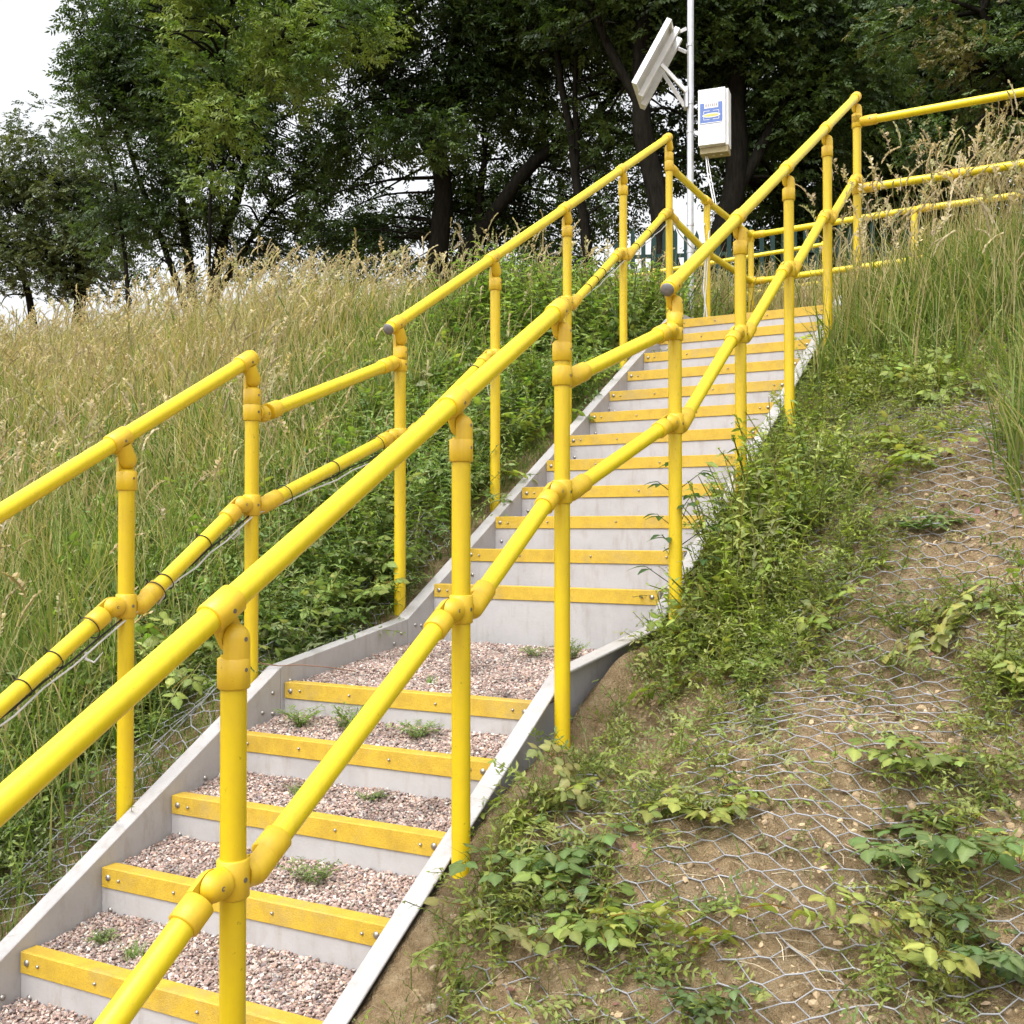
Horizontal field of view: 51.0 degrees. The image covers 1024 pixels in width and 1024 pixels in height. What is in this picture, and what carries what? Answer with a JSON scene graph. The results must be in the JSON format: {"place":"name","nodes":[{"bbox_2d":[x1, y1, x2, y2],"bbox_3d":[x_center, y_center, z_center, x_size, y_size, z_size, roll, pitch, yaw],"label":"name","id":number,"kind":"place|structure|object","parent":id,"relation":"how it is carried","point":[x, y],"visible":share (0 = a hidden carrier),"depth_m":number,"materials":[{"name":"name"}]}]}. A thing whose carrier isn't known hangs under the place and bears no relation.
{"place":"outdoors","nodes":[
{"label":"outdoors","id":0,"kind":"place"},
{"bbox_2d":[0,291,1023,1023],"bbox_3d":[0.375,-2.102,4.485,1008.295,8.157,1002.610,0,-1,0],"label":"ground","id":1,"kind":"structure","parent":0,"point":[390,988],"depth_m":2.67,"materials":[{"name":"soil"}]},
{"bbox_2d":[0,90,156,340],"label":"tree","id":2,"kind":"object","parent":1,"relation":"on","point":[23,185],"visible":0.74,"depth_m":29.52,"materials":[{"name":"green plant"}]},
{"bbox_2d":[42,0,372,312],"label":"tree","id":3,"kind":"object","parent":1,"relation":"on","point":[113,62],"visible":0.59,"depth_m":21.40,"materials":[{"name":"green plant"}]},
{"bbox_2d":[0,506,451,923],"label":"wire netting","id":4,"kind":"object","parent":1,"relation":"on","point":[65,806],"visible":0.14,"depth_m":3.56,"materials":[{"name":"grey metal"}]},
{"bbox_2d":[0,512,429,897],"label":"netting edge wire","id":5,"kind":"object","parent":4,"relation":"attached to","point":[193,710],"visible":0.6,"depth_m":3.43,"materials":[{"name":"grey metal"}]},
{"bbox_2d":[87,0,419,304],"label":"tree","id":6,"kind":"object","parent":1,"relation":"on","point":[276,24],"visible":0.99,"depth_m":16.62,"materials":[{"name":"green plant"}]},
{"bbox_2d":[0,295,840,1023],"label":"staircase","id":7,"kind":"structure","parent":1,"relation":"on","point":[612,533],"depth_m":3.45,"materials":[{"name":"concrete"}]},
{"bbox_2d":[0,640,596,1023],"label":"gravel","id":8,"kind":"structure","parent":7,"relation":"on","point":[285,980],"depth_m":3.00,"materials":[{"name":"gravel"}]},
{"bbox_2d":[83,926,121,944],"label":"weed","id":9,"kind":"object","parent":8,"relation":"on","point":[105,935],"visible":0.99,"depth_m":2.85,"materials":[{"name":"green plant"}]},
{"bbox_2d":[106,935,153,962],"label":"weed","id":10,"kind":"object","parent":8,"relation":"on","point":[129,951],"visible":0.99,"depth_m":2.75,"materials":[{"name":"green plant"}]},
{"bbox_2d":[286,781,303,794],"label":"weed","id":11,"kind":"object","parent":8,"relation":"on","point":[294,789],"visible":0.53,"depth_m":3.24,"materials":[{"name":"green plant"}]},
{"bbox_2d":[273,704,325,727],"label":"weed","id":12,"kind":"object","parent":8,"relation":"on","point":[300,723],"visible":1,"depth_m":3.56,"materials":[{"name":"green plant"}]},
{"bbox_2d":[277,856,341,884],"bbox_3d":[-0.547,0.967,2.878,0.189,0.050,0.149,0,-1,0],"label":"weed","id":13,"kind":"object","parent":8,"relation":"on","point":[316,869],"visible":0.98,"depth_m":2.88,"materials":[{"name":"green plant"}]},
{"bbox_2d":[328,702,365,729],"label":"weed","id":14,"kind":"object","parent":8,"relation":"on","point":[342,716],"visible":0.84,"depth_m":3.49,"materials":[{"name":"green plant"}]},
{"bbox_2d":[356,790,389,800],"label":"weed","id":15,"kind":"object","parent":8,"relation":"on","point":[375,795],"visible":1,"depth_m":3.15,"materials":[{"name":"green plant"}]},
{"bbox_2d":[383,719,444,739],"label":"weed","id":16,"kind":"object","parent":8,"relation":"on","point":[420,731],"visible":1,"depth_m":3.37,"materials":[{"name":"green plant"}]},
{"bbox_2d":[426,673,437,682],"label":"weed","id":17,"kind":"object","parent":8,"relation":"on","point":[430,680],"visible":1,"depth_m":3.62,"materials":[{"name":"green plant"}]},
{"bbox_2d":[517,645,548,655],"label":"weed","id":18,"kind":"object","parent":8,"relation":"on","point":[530,649],"visible":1,"depth_m":4.05,"materials":[{"name":"green plant"}]},
{"bbox_2d":[551,638,589,659],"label":"weed","id":19,"kind":"object","parent":8,"relation":"on","point":[572,653],"visible":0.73,"depth_m":3.96,"materials":[{"name":"green plant"}]},
{"bbox_2d":[258,661,354,671],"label":"trailing stem","id":20,"kind":"object","parent":7,"relation":"on","point":[306,665],"visible":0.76,"depth_m":3.70,"materials":[{"name":"brown plant"}]},
{"bbox_2d":[229,0,663,298],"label":"tree","id":21,"kind":"object","parent":1,"relation":"on","point":[433,125],"visible":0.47,"depth_m":20.09,"materials":[{"name":"green plant"}]},
{"bbox_2d":[0,241,1023,1023],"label":"ground cover","id":22,"kind":"object","parent":1,"relation":"on","point":[762,511],"visible":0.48,"depth_m":3.76,"materials":[{"name":"green plant"}]},
{"bbox_2d":[0,116,1023,1023],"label":"grass","id":23,"kind":"structure","parent":1,"relation":"on","point":[964,256],"depth_m":5.62,"materials":[{"name":"green plant"}]},
{"bbox_2d":[0,80,1023,719],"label":"grass seed heads","id":24,"kind":"object","parent":23,"relation":"attached to","point":[314,276],"depth_m":7.15,"materials":[{"name":"beige plant"}]},
{"bbox_2d":[0,88,1023,1023],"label":"handrail","id":25,"kind":"object","parent":1,"relation":"on","point":[232,876],"visible":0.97,"depth_m":2.69,"materials":[{"name":"yellow metal"}]},
{"bbox_2d":[0,133,1023,821],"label":"handrail","id":26,"kind":"object","parent":1,"relation":"on","point":[126,603],"visible":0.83,"depth_m":3.80,"materials":[{"name":"yellow metal"}]},
{"bbox_2d":[0,223,666,726],"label":"cable","id":27,"kind":"object","parent":26,"relation":"attached to","point":[98,637],"visible":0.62,"depth_m":3.37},
{"bbox_2d":[448,797,638,901],"bbox_3d":[0.089,0.828,2.650,0.410,0.131,0.457,0,-1,26],"label":"bramble","id":28,"kind":"object","parent":1,"relation":"on","point":[579,855],"visible":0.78,"depth_m":2.55,"materials":[{"name":"green plant"}]},
{"bbox_2d":[482,0,667,277],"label":"tree","id":29,"kind":"object","parent":1,"relation":"on","point":[571,130],"visible":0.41,"depth_m":18.57,"materials":[{"name":"green plant"}]},
{"bbox_2d":[512,871,655,955],"bbox_3d":[0.165,0.898,2.438,0.331,0.149,0.380,0,-1,0],"label":"bramble","id":30,"kind":"object","parent":1,"relation":"on","point":[580,927],"visible":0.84,"depth_m":2.37,"materials":[{"name":"green plant"}]},
{"bbox_2d":[497,0,805,284],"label":"tree","id":31,"kind":"object","parent":1,"relation":"on","point":[621,49],"visible":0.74,"depth_m":17.14,"materials":[{"name":"green plant"}]},
{"bbox_2d":[629,462,725,591],"bbox_3d":[0.603,0.131,3.925,0.372,0.637,0.345,0,-1,0],"label":"tall weed","id":32,"kind":"object","parent":1,"relation":"on","point":[668,540],"visible":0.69,"depth_m":3.90,"materials":[{"name":"green plant"}]},
{"bbox_2d":[686,0,693,317],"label":"mast","id":33,"kind":"object","parent":1,"relation":"on","point":[690,113],"visible":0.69,"depth_m":8.28,"materials":[{"name":"silver metal"}]},
{"bbox_2d":[632,18,687,110],"bbox_3d":[1.128,-3.430,8.357,0.452,0.630,0.508,0,-1,0],"label":"solar panel","id":34,"kind":"object","parent":33,"relation":"attached to","point":[656,62],"visible":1,"depth_m":8.25,"materials":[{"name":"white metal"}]},
{"bbox_2d":[698,87,730,158],"bbox_3d":[1.550,-2.971,8.216,0.225,0.487,0.155,0,-1,21],"label":"control box","id":35,"kind":"object","parent":33,"relation":"attached to","point":[714,122],"visible":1,"depth_m":8.15,"materials":[{"name":"white metal"}]},
{"bbox_2d":[673,156,716,316],"bbox_3d":[1.326,-1.963,7.709,0.112,1.558,1.102,0,-1,22],"label":"cable","id":36,"kind":"object","parent":35,"relation":"hanging from","point":[704,293],"visible":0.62,"depth_m":7.84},
{"bbox_2d":[698,87,725,146],"bbox_3d":[1.519,-3.002,8.165,0.206,0.426,0.028,0,-1,21],"label":"door","id":37,"kind":"structure","parent":35,"relation":"in","point":[713,133],"depth_m":8.15,"materials":[{"name":"white metal"}]},
{"bbox_2d":[633,972,763,1023],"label":"bramble","id":38,"kind":"object","parent":1,"relation":"on","point":[705,1010],"visible":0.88,"depth_m":2.19,"materials":[{"name":"green plant"}]},
{"bbox_2d":[636,769,773,825],"bbox_3d":[0.489,0.728,2.699,0.369,0.098,0.309,0,-1,0],"label":"bramble","id":39,"kind":"object","parent":1,"relation":"on","point":[722,813],"visible":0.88,"depth_m":2.68,"materials":[{"name":"green plant"}]},
{"bbox_2d":[611,241,822,298],"bbox_3d":[1.990,-2.067,12.390,3.159,1.925,0.227,0,-1,10],"label":"handrail","id":40,"kind":"object","parent":1,"relation":"on","point":[780,251],"visible":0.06,"depth_m":12.19,"materials":[{"name":"yellow metal"}]},
{"bbox_2d":[428,372,1023,1023],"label":"wire netting","id":41,"kind":"object","parent":1,"relation":"on","point":[828,762],"visible":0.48,"depth_m":2.75,"materials":[{"name":"grey metal"}]},
{"bbox_2d":[707,648,784,680],"bbox_3d":[0.724,0.467,3.333,0.234,0.105,0.240,0,-1,17],"label":"bramble","id":42,"kind":"object","parent":1,"relation":"on","point":[756,664],"visible":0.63,"depth_m":3.30,"materials":[{"name":"green plant"}]},
{"bbox_2d":[607,0,928,296],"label":"tree","id":43,"kind":"object","parent":1,"relation":"on","point":[775,121],"visible":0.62,"depth_m":17.48,"materials":[{"name":"green plant"}]},
{"bbox_2d":[614,218,1009,299],"bbox_3d":[5.488,-2.713,14.850,8.115,2.670,0.110,0,-1,8],"label":"fence","id":44,"kind":"object","parent":1,"relation":"on","point":[729,254],"visible":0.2,"depth_m":15.08,"materials":[{"name":"green metal"}]},
{"bbox_2d":[750,0,1023,285],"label":"tree","id":45,"kind":"object","parent":1,"relation":"on","point":[887,175],"visible":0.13,"depth_m":19.75,"materials":[{"name":"green plant"}]},
{"bbox_2d":[857,431,933,450],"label":"bramble","id":46,"kind":"object","parent":1,"relation":"on","point":[883,435],"visible":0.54,"depth_m":4.36,"materials":[{"name":"green plant"}]},
{"bbox_2d":[843,733,1006,771],"bbox_3d":[1.044,0.614,2.736,0.331,0.112,0.350,1,-1,-42],"label":"bramble","id":47,"kind":"object","parent":1,"relation":"on","point":[873,753],"visible":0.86,"depth_m":2.70,"materials":[{"name":"green plant"}]},
{"bbox_2d":[880,508,975,531],"bbox_3d":[1.481,0.029,3.821,0.265,0.089,0.280,0,-1,-23],"label":"bramble","id":48,"kind":"object","parent":1,"relation":"on","point":[941,518],"visible":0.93,"depth_m":3.78,"materials":[{"name":"green plant"}]},
{"bbox_2d":[839,0,1023,239],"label":"tree","id":49,"kind":"object","parent":1,"relation":"on","point":[984,34],"visible":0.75,"depth_m":13.50,"materials":[{"name":"green plant"}]},
{"bbox_2d":[848,808,1023,882],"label":"bramble","id":50,"kind":"object","parent":1,"relation":"on","point":[952,847],"visible":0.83,"depth_m":2.39,"materials":[{"name":"green plant"}]},
{"bbox_2d":[913,886,1023,984],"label":"bramble","id":51,"kind":"object","parent":1,"relation":"on","point":[1008,963],"visible":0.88,"depth_m":2.18,"materials":[{"name":"green plant"}]},
{"bbox_2d":[0,0,1023,344],"label":"sky","id":52,"kind":"structure","parent":0,"point":[25,49],"materials":[{"name":"white"}]}
]}

